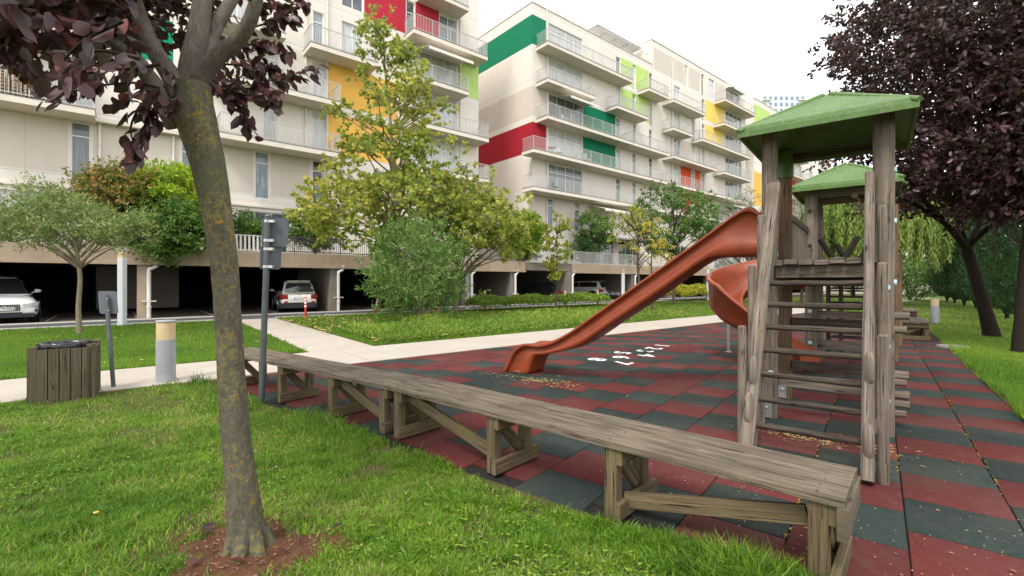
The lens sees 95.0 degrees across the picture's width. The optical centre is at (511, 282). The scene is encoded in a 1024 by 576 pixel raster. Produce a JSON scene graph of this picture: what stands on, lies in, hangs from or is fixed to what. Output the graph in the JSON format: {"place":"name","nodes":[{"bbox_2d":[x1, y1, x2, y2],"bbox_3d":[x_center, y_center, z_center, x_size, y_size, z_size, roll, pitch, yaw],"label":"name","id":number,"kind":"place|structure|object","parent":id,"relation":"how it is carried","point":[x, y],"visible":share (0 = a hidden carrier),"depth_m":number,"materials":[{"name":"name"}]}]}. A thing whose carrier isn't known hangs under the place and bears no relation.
{"place":"outdoors","nodes":[
{"label":"outdoors","id":0,"kind":"place"},
{"bbox_2d":[0,320,306,379],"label":"lawn","id":1,"kind":"structure","parent":0,"point":[152,340],"depth_m":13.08,"materials":[{"name":"plant"}]},
{"bbox_2d":[0,170,167,334],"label":"oleander tree","id":2,"kind":"object","parent":1,"relation":"on","point":[53,207],"visible":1,"depth_m":13.37,"materials":[{"name":"green plant"}]},
{"bbox_2d":[117,248,126,325],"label":"path light column","id":3,"kind":"structure","parent":1,"relation":"on","point":[122,288],"depth_m":16.20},
{"bbox_2d":[242,318,370,351],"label":"crossing path","id":4,"kind":"structure","parent":0,"point":[310,339],"depth_m":13.01,"materials":[{"name":"beige concrete"}]},
{"bbox_2d":[0,293,804,328],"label":"road","id":5,"kind":"structure","parent":0,"point":[135,321],"depth_m":20.37,"materials":[{"name":"grey asphalt"}]},
{"bbox_2d":[1,293,837,330],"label":"kerb","id":6,"kind":"structure","parent":5,"relation":"on","point":[329,314],"depth_m":20.94,"materials":[{"name":"grey concrete"}]},
{"bbox_2d":[0,291,824,323],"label":"garage floor","id":7,"kind":"structure","parent":0,"point":[64,313],"depth_m":25.33,"materials":[{"name":"grey concrete"}]},
{"bbox_2d":[0,275,41,321],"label":"parked car","id":8,"kind":"object","parent":7,"relation":"on","point":[17,301],"visible":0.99,"depth_m":17.42,"materials":[{"name":"white metal"}]},
{"bbox_2d":[270,280,317,311],"bbox_3d":[-11.924,0.704,25.651,2.256,1.706,4.380,0,0,-32],"label":"parked car","id":9,"kind":"object","parent":7,"relation":"on","point":[290,294],"visible":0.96,"depth_m":23.95,"materials":[{"name":"white metal"}]},
{"bbox_2d":[0,234,804,318],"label":"parking garage","id":10,"kind":"structure","parent":7,"relation":"on","point":[332,278],"depth_m":30.45,"materials":[{"name":"concrete"}]},
{"bbox_2d":[0,194,60,243],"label":"terrace shrub","id":11,"kind":"object","parent":10,"relation":"on","point":[9,240],"visible":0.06,"depth_m":17.90,"materials":[{"name":"green plant"}]},
{"bbox_2d":[55,155,164,237],"bbox_3d":[-16.645,-3.423,19.877,4.268,3.889,3.587,0,0,0],"label":"terrace shrub","id":12,"kind":"object","parent":10,"relation":"on","point":[94,178],"visible":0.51,"depth_m":19.03,"materials":[{"name":"green plant"}]},
{"bbox_2d":[75,182,207,269],"bbox_3d":[-15.401,-2.370,19.929,6.197,3.767,3.689,0,0,0],"label":"terrace shrub","id":13,"kind":"object","parent":10,"relation":"on","point":[184,241],"visible":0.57,"depth_m":19.42,"materials":[{"name":"green plant"}]},
{"bbox_2d":[103,157,201,226],"bbox_3d":[-15.539,-3.567,21.051,5.108,4.151,3.755,0,0,0],"label":"terrace shrub","id":14,"kind":"object","parent":10,"relation":"on","point":[180,174],"visible":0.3,"depth_m":20.16,"materials":[{"name":"green plant"}]},
{"bbox_2d":[0,0,488,259],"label":"apartment building","id":15,"kind":"structure","parent":10,"relation":"on","point":[280,159],"depth_m":27.15,"materials":[{"name":"beige paint"}]},
{"bbox_2d":[1,69,50,99],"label":"balcony railing","id":16,"kind":"object","parent":15,"relation":"on","point":[15,84],"visible":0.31,"depth_m":19.43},
{"bbox_2d":[71,121,90,176],"bbox_3d":[-19.715,-5.990,21.458,0.560,2.620,0.483,0,0,0],"label":"window","id":17,"kind":"structure","parent":15,"relation":"in","point":[80,132],"depth_m":21.44,"materials":[{"name":"grey glass"}]},
{"bbox_2d":[72,57,92,108],"bbox_3d":[-19.659,-8.940,21.504,0.617,2.560,0.531,0,0,0],"label":"window","id":18,"kind":"structure","parent":15,"relation":"in","point":[89,102],"depth_m":21.52,"materials":[{"name":"white glass"}]},
{"bbox_2d":[255,151,268,198],"bbox_3d":[-13.999,-5.990,26.254,0.594,2.620,0.512,0,0,0],"label":"window","id":19,"kind":"structure","parent":15,"relation":"in","point":[261,158],"depth_m":26.25,"materials":[{"name":"white glass"}]},
{"bbox_2d":[237,210,287,252],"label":"window","id":20,"kind":"structure","parent":15,"relation":"in","point":[260,215],"depth_m":26.19,"materials":[{"name":"grey glass"}]},
{"bbox_2d":[263,108,276,140],"bbox_3d":[-13.678,-8.940,26.524,0.584,2.560,0.504,0,0,0],"label":"window","id":21,"kind":"structure","parent":15,"relation":"in","point":[269,115],"depth_m":26.55,"materials":[{"name":"white glass"}]},
{"bbox_2d":[313,160,322,202],"bbox_3d":[-11.693,-5.990,28.188,0.513,2.620,0.444,0,0,0],"label":"window","id":22,"kind":"structure","parent":15,"relation":"in","point":[315,163],"depth_m":28.17,"materials":[{"name":"grey glass"}]},
{"bbox_2d":[313,11,322,44],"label":"window","id":23,"kind":"structure","parent":15,"relation":"in","point":[317,17],"depth_m":28.24,"materials":[{"name":"white glass"}]},
{"bbox_2d":[312,111,324,149],"bbox_3d":[-11.645,-8.940,28.229,0.657,2.560,0.565,0,0,0],"label":"window","id":24,"kind":"structure","parent":15,"relation":"in","point":[317,125],"depth_m":28.24,"materials":[{"name":"white glass"}]},
{"bbox_2d":[313,61,324,97],"bbox_3d":[-11.621,-11.940,28.249,0.610,2.560,0.525,0,0,0],"label":"window","id":25,"kind":"structure","parent":15,"relation":"in","point":[322,69],"depth_m":28.32,"materials":[{"name":"white glass"}]},
{"bbox_2d":[342,0,362,11],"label":"window","id":26,"kind":"structure","parent":15,"relation":"in","point":[357,5],"depth_m":29.66,"materials":[{"name":"white glass"}]},
{"bbox_2d":[342,21,362,54],"bbox_3d":[-10.072,-14.940,29.549,1.081,2.560,0.920,0,0,0],"label":"window","id":27,"kind":"structure","parent":15,"relation":"in","point":[347,28],"depth_m":29.42,"materials":[{"name":"clear glass"}]},
{"bbox_2d":[406,0,413,32],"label":"window","id":28,"kind":"structure","parent":15,"relation":"in","point":[409,5],"depth_m":32.15,"materials":[{"name":"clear glass"}]},
{"bbox_2d":[406,44,455,86],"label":"window","id":29,"kind":"structure","parent":15,"relation":"in","point":[438,73],"depth_m":33.59,"materials":[{"name":"clear glass"}]},
{"bbox_2d":[412,137,455,172],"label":"window","id":30,"kind":"structure","parent":15,"relation":"in","point":[444,152],"depth_m":33.81,"materials":[{"name":"clear glass"}]},
{"bbox_2d":[414,92,455,129],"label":"window","id":31,"kind":"structure","parent":15,"relation":"in","point":[442,115],"depth_m":33.82,"materials":[{"name":"clear glass"}]},
{"bbox_2d":[439,14,455,43],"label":"window","id":32,"kind":"structure","parent":15,"relation":"in","point":[444,20],"depth_m":34.04,"materials":[{"name":"grey glass"}]},
{"bbox_2d":[232,208,262,250],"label":"terrace shrub","id":33,"kind":"object","parent":10,"relation":"on","point":[244,224],"visible":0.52,"depth_m":22.79,"materials":[{"name":"green plant"}]},
{"bbox_2d":[282,201,350,253],"bbox_3d":[-10.573,-2.915,25.404,3.547,3.006,3.400,0,0,-42],"label":"terrace shrub","id":34,"kind":"object","parent":10,"relation":"on","point":[298,232],"visible":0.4,"depth_m":25.02,"materials":[{"name":"green plant"}]},
{"bbox_2d":[498,207,549,261],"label":"tree","id":35,"kind":"object","parent":10,"relation":"on","point":[536,237],"visible":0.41,"depth_m":34.02,"materials":[{"name":"green plant"}]},
{"bbox_2d":[478,0,669,266],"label":"apartment building","id":36,"kind":"structure","parent":10,"relation":"on","point":[542,69],"depth_m":42.21,"materials":[{"name":"beige paint"}]},
{"bbox_2d":[549,164,581,194],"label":"window","id":37,"kind":"structure","parent":36,"relation":"in","point":[556,171],"depth_m":41.51,"materials":[{"name":"grey glass"}]},
{"bbox_2d":[549,129,581,158],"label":"window","id":38,"kind":"structure","parent":36,"relation":"in","point":[554,135],"depth_m":41.51,"materials":[{"name":"clear glass"}]},
{"bbox_2d":[549,94,581,123],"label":"window","id":39,"kind":"structure","parent":36,"relation":"in","point":[554,110],"depth_m":41.35,"materials":[{"name":"grey glass"}]},
{"bbox_2d":[549,59,581,90],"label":"window","id":40,"kind":"structure","parent":36,"relation":"in","point":[553,73],"depth_m":41.35,"materials":[{"name":"clear glass"}]},
{"bbox_2d":[549,24,581,54],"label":"window","id":41,"kind":"structure","parent":36,"relation":"in","point":[554,37],"depth_m":41.30,"materials":[{"name":"clear glass"}]},
{"bbox_2d":[589,240,612,264],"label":"window","id":42,"kind":"structure","parent":36,"relation":"in","point":[607,256],"depth_m":45.27,"materials":[{"name":"clear glass"}]},
{"bbox_2d":[619,242,636,265],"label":"window","id":43,"kind":"structure","parent":36,"relation":"in","point":[626,250],"depth_m":47.38,"materials":[{"name":"clear glass"}]},
{"bbox_2d":[567,237,602,263],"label":"terrace shrub","id":44,"kind":"object","parent":10,"relation":"on","point":[585,257],"visible":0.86,"depth_m":39.54,"materials":[{"name":"green plant"}]},
{"bbox_2d":[571,207,616,262],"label":"terrace tree","id":45,"kind":"object","parent":10,"relation":"on","point":[598,229],"visible":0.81,"depth_m":41.04,"materials":[{"name":"green plant"}]},
{"bbox_2d":[518,282,562,295],"bbox_3d":[2.068,0.760,38.173,4.580,1.585,2.276,0,0,20],"label":"parked car","id":46,"kind":"object","parent":7,"relation":"on","point":[545,288],"visible":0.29,"depth_m":37.31,"materials":[{"name":"black metal"}]},
{"bbox_2d":[574,280,607,295],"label":"parked car","id":47,"kind":"object","parent":7,"relation":"on","point":[591,286],"visible":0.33,"depth_m":41.12,"materials":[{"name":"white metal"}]},
{"bbox_2d":[680,95,831,290],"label":"apartment building","id":48,"kind":"structure","parent":7,"relation":"on","point":[754,163],"depth_m":67.64,"materials":[{"name":"beige paint"}]},
{"bbox_2d":[0,368,829,575],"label":"front lawn","id":49,"kind":"structure","parent":0,"point":[359,473],"depth_m":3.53,"materials":[{"name":"plant"}]},
{"bbox_2d":[27,339,100,404],"bbox_3d":[-5.832,1.130,6.139,0.632,0.740,0.568,0,0,-36],"label":"trash bin","id":50,"kind":"object","parent":49,"relation":"on","point":[62,368],"visible":0.95,"depth_m":5.94,"materials":[{"name":"brown wood"}]},
{"bbox_2d":[82,494,416,575],"bbox_3d":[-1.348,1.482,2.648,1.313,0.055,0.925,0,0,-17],"label":"bare soil","id":51,"kind":"structure","parent":49,"relation":"on","point":[301,546],"depth_m":2.57,"materials":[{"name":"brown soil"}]},
{"bbox_2d":[0,0,329,563],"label":"plum tree","id":52,"kind":"object","parent":51,"relation":"on","point":[179,98],"visible":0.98,"depth_m":2.53,"materials":[{"name":"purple plant"}]},
{"bbox_2d":[185,512,341,565],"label":"purple leaves","id":53,"kind":"object","parent":51,"relation":"on","point":[206,527],"visible":0.72,"depth_m":2.72,"materials":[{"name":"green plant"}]},
{"bbox_2d":[258,214,288,403],"bbox_3d":[-2.986,0.324,5.875,0.340,2.354,0.139,0,0,-29],"label":"sign post","id":54,"kind":"object","parent":49,"relation":"on","point":[274,237],"visible":0.98,"depth_m":5.83,"materials":[{"name":"grey metal"}]},
{"bbox_2d":[0,390,691,575],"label":"clover","id":55,"kind":"object","parent":49,"relation":"on","point":[546,566],"visible":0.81,"depth_m":2.73,"materials":[{"name":"green plant"}]},
{"bbox_2d":[0,298,929,402],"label":"path","id":56,"kind":"structure","parent":0,"point":[12,389],"depth_m":9.99,"materials":[{"name":"beige concrete"}]},
{"bbox_2d":[98,291,117,386],"bbox_3d":[-5.810,0.811,6.763,0.293,1.383,0.160,0,0,0],"label":"sign","id":57,"kind":"object","parent":56,"relation":"on","point":[108,303],"visible":0.99,"depth_m":6.73,"materials":[{"name":"grey metal"}]},
{"bbox_2d":[155,320,176,382],"bbox_3d":[-5.234,1.035,7.097,0.262,0.930,0.262,0,0,0],"label":"bollard lamp","id":58,"kind":"object","parent":56,"relation":"on","point":[165,354],"visible":0.97,"depth_m":7.00,"materials":[{"name":"grey metal"}]},
{"bbox_2d":[276,294,916,345],"bbox_3d":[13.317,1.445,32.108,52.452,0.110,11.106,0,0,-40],"label":"grass lawn","id":59,"kind":"structure","parent":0,"point":[367,340],"depth_m":19.76,"materials":[{"name":"green plant"}]},
{"bbox_2d":[284,2,496,314],"bbox_3d":[-5.333,-5.560,21.252,9.464,14.234,9.873,0,0,0],"label":"plane tree","id":60,"kind":"object","parent":59,"relation":"on","point":[394,181],"visible":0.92,"depth_m":20.26,"materials":[{"name":"green plant"}]},
{"bbox_2d":[352,206,490,324],"bbox_3d":[-3.193,-0.682,17.049,4.949,4.652,5.314,0,0,0],"label":"oleander bush","id":61,"kind":"object","parent":59,"relation":"on","point":[424,253],"visible":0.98,"depth_m":16.53,"materials":[{"name":"green plant"}]},
{"bbox_2d":[410,165,536,310],"bbox_3d":[-2.294,-2.079,23.447,7.366,7.265,6.618,0,0,34],"label":"plane tree","id":62,"kind":"object","parent":59,"relation":"on","point":[494,228],"visible":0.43,"depth_m":22.47,"materials":[{"name":"green plant"}]},
{"bbox_2d":[289,308,699,340],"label":"autumn leaves","id":63,"kind":"object","parent":59,"relation":"on","point":[429,312],"visible":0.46,"depth_m":17.03,"materials":[{"name":"plant"}]},
{"bbox_2d":[335,307,684,342],"bbox_3d":[0.916,1.253,17.169,13.768,0.598,4.102,0,0,-40],"label":"ground cover","id":64,"kind":"object","parent":59,"relation":"on","point":[416,329],"visible":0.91,"depth_m":14.29,"materials":[{"name":"green plant"}]},
{"bbox_2d":[464,291,611,310],"bbox_3d":[1.962,1.028,27.763,10.849,0.987,1.803,0,0,-40],"label":"hedge","id":65,"kind":"object","parent":59,"relation":"on","point":[489,300],"visible":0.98,"depth_m":26.49,"materials":[{"name":"green plant"}]},
{"bbox_2d":[536,210,573,307],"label":"young tree","id":66,"kind":"object","parent":59,"relation":"on","point":[553,261],"visible":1,"depth_m":25.27,"materials":[{"name":"green plant"}]},
{"bbox_2d":[602,203,672,282],"bbox_3d":[7.658,-1.621,28.563,3.595,6.338,3.614,0,0,42],"label":"yellowing tree","id":67,"kind":"object","parent":59,"relation":"on","point":[628,222],"visible":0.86,"depth_m":28.64,"materials":[{"name":"green plant"}]},
{"bbox_2d":[629,215,675,313],"bbox_3d":[6.938,-0.905,22.832,2.435,4.916,2.360,0,0,-22],"label":"young tree","id":68,"kind":"object","parent":59,"relation":"on","point":[651,239],"visible":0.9,"depth_m":22.73,"materials":[{"name":"green plant"}]},
{"bbox_2d":[629,179,729,304],"bbox_3d":[10.707,-2.621,30.732,6.187,8.334,5.020,0,0,0],"label":"feathery tree","id":69,"kind":"object","parent":59,"relation":"on","point":[697,221],"visible":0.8,"depth_m":30.24,"materials":[{"name":"green plant"}]},
{"bbox_2d":[666,283,708,300],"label":"yellow hedge","id":70,"kind":"object","parent":59,"relation":"on","point":[683,290],"visible":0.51,"depth_m":38.47,"materials":[{"name":"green plant"}]},
{"bbox_2d":[690,186,803,267],"bbox_3d":[17.278,-2.766,33.676,9.432,8.632,6.198,0,0,0],"label":"olive tree","id":71,"kind":"object","parent":59,"relation":"on","point":[725,210],"visible":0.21,"depth_m":33.70,"materials":[{"name":"green plant"}]},
{"bbox_2d":[759,196,838,302],"bbox_3d":[20.430,-2.422,32.980,6.938,7.943,5.630,0,0,0],"label":"olive tree","id":72,"kind":"object","parent":59,"relation":"on","point":[801,290],"visible":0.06,"depth_m":32.90,"materials":[{"name":"green plant"}]},
{"bbox_2d":[213,315,1023,575],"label":"red rubber paving","id":73,"kind":"structure","parent":0,"point":[928,555],"depth_m":4.38,"materials":[{"name":"red rubber"}]},
{"bbox_2d":[244,347,267,384],"bbox_3d":[-3.936,1.245,6.940,0.580,0.510,0.520,0,0,36],"label":"bench","id":74,"kind":"object","parent":73,"relation":"on","point":[251,370],"visible":0.35,"depth_m":6.88,"materials":[{"name":"brown wood"}]},
{"bbox_2d":[244,350,424,434],"bbox_3d":[-2.391,1.245,5.777,3.320,0.510,0.520,0,0,37],"label":"bench","id":75,"kind":"object","parent":73,"relation":"on","point":[342,377],"visible":0.89,"depth_m":5.29,"materials":[{"name":"brown wood"}]},
{"bbox_2d":[387,377,859,575],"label":"bench","id":76,"kind":"object","parent":73,"relation":"on","point":[829,492],"visible":1,"depth_m":2.92,"materials":[{"name":"brown wood"}]},
{"bbox_2d":[588,345,664,364],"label":"hopscotch numerals","id":77,"kind":"object","parent":73,"relation":"on","point":[596,359],"visible":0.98,"depth_m":9.51,"materials":[{"name":"white paint"}]},
{"bbox_2d":[503,207,761,373],"bbox_3d":[1.548,0.292,6.912,3.969,2.409,0.650,0,0,38],"label":"slide","id":78,"kind":"object","parent":73,"relation":"on","point":[734,235],"visible":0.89,"depth_m":6.43,"materials":[{"name":"orange plastic"}]},
{"bbox_2d":[706,259,819,361],"bbox_3d":[4.697,0.501,8.866,1.961,1.998,2.226,0,0,35],"label":"spiral slide","id":79,"kind":"object","parent":73,"relation":"on","point":[728,289],"visible":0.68,"depth_m":8.99,"materials":[{"name":"orange plastic"}]},
{"bbox_2d":[792,162,904,360],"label":"play tower","id":80,"kind":"structure","parent":73,"relation":"on","point":[840,183],"depth_m":8.18,"materials":[{"name":"brown wood"}]},
{"bbox_2d":[895,204,902,360],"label":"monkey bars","id":81,"kind":"object","parent":73,"relation":"on","point":[898,294],"visible":0.45,"depth_m":8.95,"materials":[{"name":"brown wood"}]},
{"bbox_2d":[902,317,930,340],"bbox_3d":[11.095,1.255,13.153,0.800,0.490,2.360,0,0,38],"label":"box bench","id":82,"kind":"object","parent":73,"relation":"on","point":[917,328],"visible":0.55,"depth_m":12.27,"materials":[{"name":"brown wood"}]},
{"bbox_2d":[250,313,1023,559],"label":"dark rubber paving","id":83,"kind":"structure","parent":0,"point":[943,523],"depth_m":4.70,"materials":[{"name":"grey rubber"}]},
{"bbox_2d":[736,91,922,484],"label":"play tower","id":84,"kind":"structure","parent":83,"relation":"on","point":[833,125],"depth_m":4.60,"materials":[{"name":"brown wood"}]},
{"bbox_2d":[722,420,954,466],"bbox_3d":[2.953,1.489,4.465,1.850,0.009,0.624,0,0,38],"label":"leaf drift","id":85,"kind":"object","parent":83,"relation":"on","point":[802,437],"visible":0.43,"depth_m":4.43,"materials":[{"name":"brown plant"}]},
{"bbox_2d":[633,36,755,268],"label":"apartment building","id":86,"kind":"structure","parent":0,"point":[701,115],"depth_m":55.46,"materials":[{"name":"beige paint"}]},
{"bbox_2d":[725,181,740,199],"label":"window","id":87,"kind":"structure","parent":86,"relation":"in","point":[729,185],"depth_m":62.11,"materials":[{"name":"grey glass"}]},
{"bbox_2d":[725,157,740,175],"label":"window","id":88,"kind":"structure","parent":86,"relation":"in","point":[728,161],"depth_m":62.11,"materials":[{"name":"grey glass"}]},
{"bbox_2d":[725,134,740,151],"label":"window","id":89,"kind":"structure","parent":86,"relation":"in","point":[727,137],"depth_m":62.20,"materials":[{"name":"grey glass"}]},
{"bbox_2d":[725,111,740,127],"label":"window","id":90,"kind":"structure","parent":86,"relation":"in","point":[729,120],"depth_m":62.11,"materials":[{"name":"clear glass"}]},
{"bbox_2d":[478,0,1012,257],"label":"sky","id":91,"kind":"structure","parent":0,"point":[753,45],"materials":[{"name":"white"}]},
{"bbox_2d":[802,294,1023,420],"bbox_3d":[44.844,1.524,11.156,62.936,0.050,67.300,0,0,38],"label":"side lawn","id":92,"kind":"structure","parent":0,"point":[1004,400],"depth_m":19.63,"materials":[{"name":"plant"}]},
{"bbox_2d":[795,170,967,274],"label":"willow tree","id":93,"kind":"object","parent":92,"relation":"on","point":[917,234],"visible":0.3,"depth_m":28.56,"materials":[{"name":"green plant"}]},
{"bbox_2d":[802,0,1023,337],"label":"plum tree","id":94,"kind":"object","parent":92,"relation":"on","point":[924,29],"visible":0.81,"depth_m":10.25,"materials":[{"name":"purple plant"}]},
{"bbox_2d":[902,255,936,300],"bbox_3d":[33.919,-0.529,39.622,5.999,4.322,5.689,0,0,0],"label":"green bush","id":95,"kind":"object","parent":92,"relation":"on","point":[907,279],"visible":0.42,"depth_m":39.24,"materials":[{"name":"green plant"}]},
{"bbox_2d":[930,298,939,322],"bbox_3d":[15.651,1.035,17.369,0.262,0.930,0.262,0,0,0],"label":"bollard lamp","id":96,"kind":"object","parent":92,"relation":"on","point":[934,311],"visible":0.9,"depth_m":17.28,"materials":[{"name":"grey metal"}]},
{"bbox_2d":[924,258,948,301],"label":"cypress tree","id":97,"kind":"object","parent":92,"relation":"on","point":[933,286],"visible":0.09,"depth_m":37.04,"materials":[{"name":"green plant"}]},
{"bbox_2d":[929,252,962,302],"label":"cypress tree","id":98,"kind":"object","parent":92,"relation":"on","point":[943,292],"visible":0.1,"depth_m":34.08,"materials":[{"name":"green plant"}]},
{"bbox_2d":[939,242,969,305],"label":"cypress tree","id":99,"kind":"object","parent":92,"relation":"on","point":[947,282],"visible":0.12,"depth_m":30.23,"materials":[{"name":"green plant"}]},
{"bbox_2d":[946,219,976,308],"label":"cypress tree","id":100,"kind":"object","parent":92,"relation":"on","point":[957,264],"visible":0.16,"depth_m":27.18,"materials":[{"name":"green plant"}]},
{"bbox_2d":[922,0,1023,352],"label":"plum tree","id":101,"kind":"object","parent":92,"relation":"on","point":[1017,340],"visible":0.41,"depth_m":9.87,"materials":[{"name":"purple plant"}]},
{"bbox_2d":[955,220,1012,299],"bbox_3d":[24.029,-1.194,23.567,2.568,5.388,2.344,0,0,42],"label":"cypress tree","id":102,"kind":"object","parent":92,"relation":"on","point":[968,291],"visible":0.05,"depth_m":23.98,"materials":[{"name":"green plant"}]},
{"bbox_2d":[960,220,1023,318],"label":"cypress tree","id":103,"kind":"object","parent":92,"relation":"on","point":[980,254],"visible":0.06,"depth_m":19.53,"materials":[{"name":"green plant"}]},
{"bbox_2d":[979,210,1023,314],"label":"cypress tree","id":104,"kind":"object","parent":92,"relation":"on","point":[1002,273],"visible":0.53,"depth_m":16.26,"materials":[{"name":"green plant"}]},
{"label":"ground","id":105,"kind":"structure","parent":0,"visible":0},
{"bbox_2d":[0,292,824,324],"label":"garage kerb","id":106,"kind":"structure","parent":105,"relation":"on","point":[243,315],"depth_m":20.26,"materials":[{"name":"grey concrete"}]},
{"bbox_2d":[214,354,1021,575],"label":"rubber base","id":107,"kind":"object","parent":105,"relation":"on","point":[593,509],"visible":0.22,"depth_m":3.61,"materials":[{"name":"black rubber"}]},
{"bbox_2d":[756,81,806,111],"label":"tower block","id":108,"kind":"structure","parent":105,"relation":"on","point":[779,96],"depth_m":271.00,"materials":[{"name":"white paint"}]},
{"bbox_2d":[825,262,944,293],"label":"building","id":109,"kind":"structure","parent":105,"relation":"on","point":[922,286],"depth_m":62.81,"materials":[{"name":"beige paint"}]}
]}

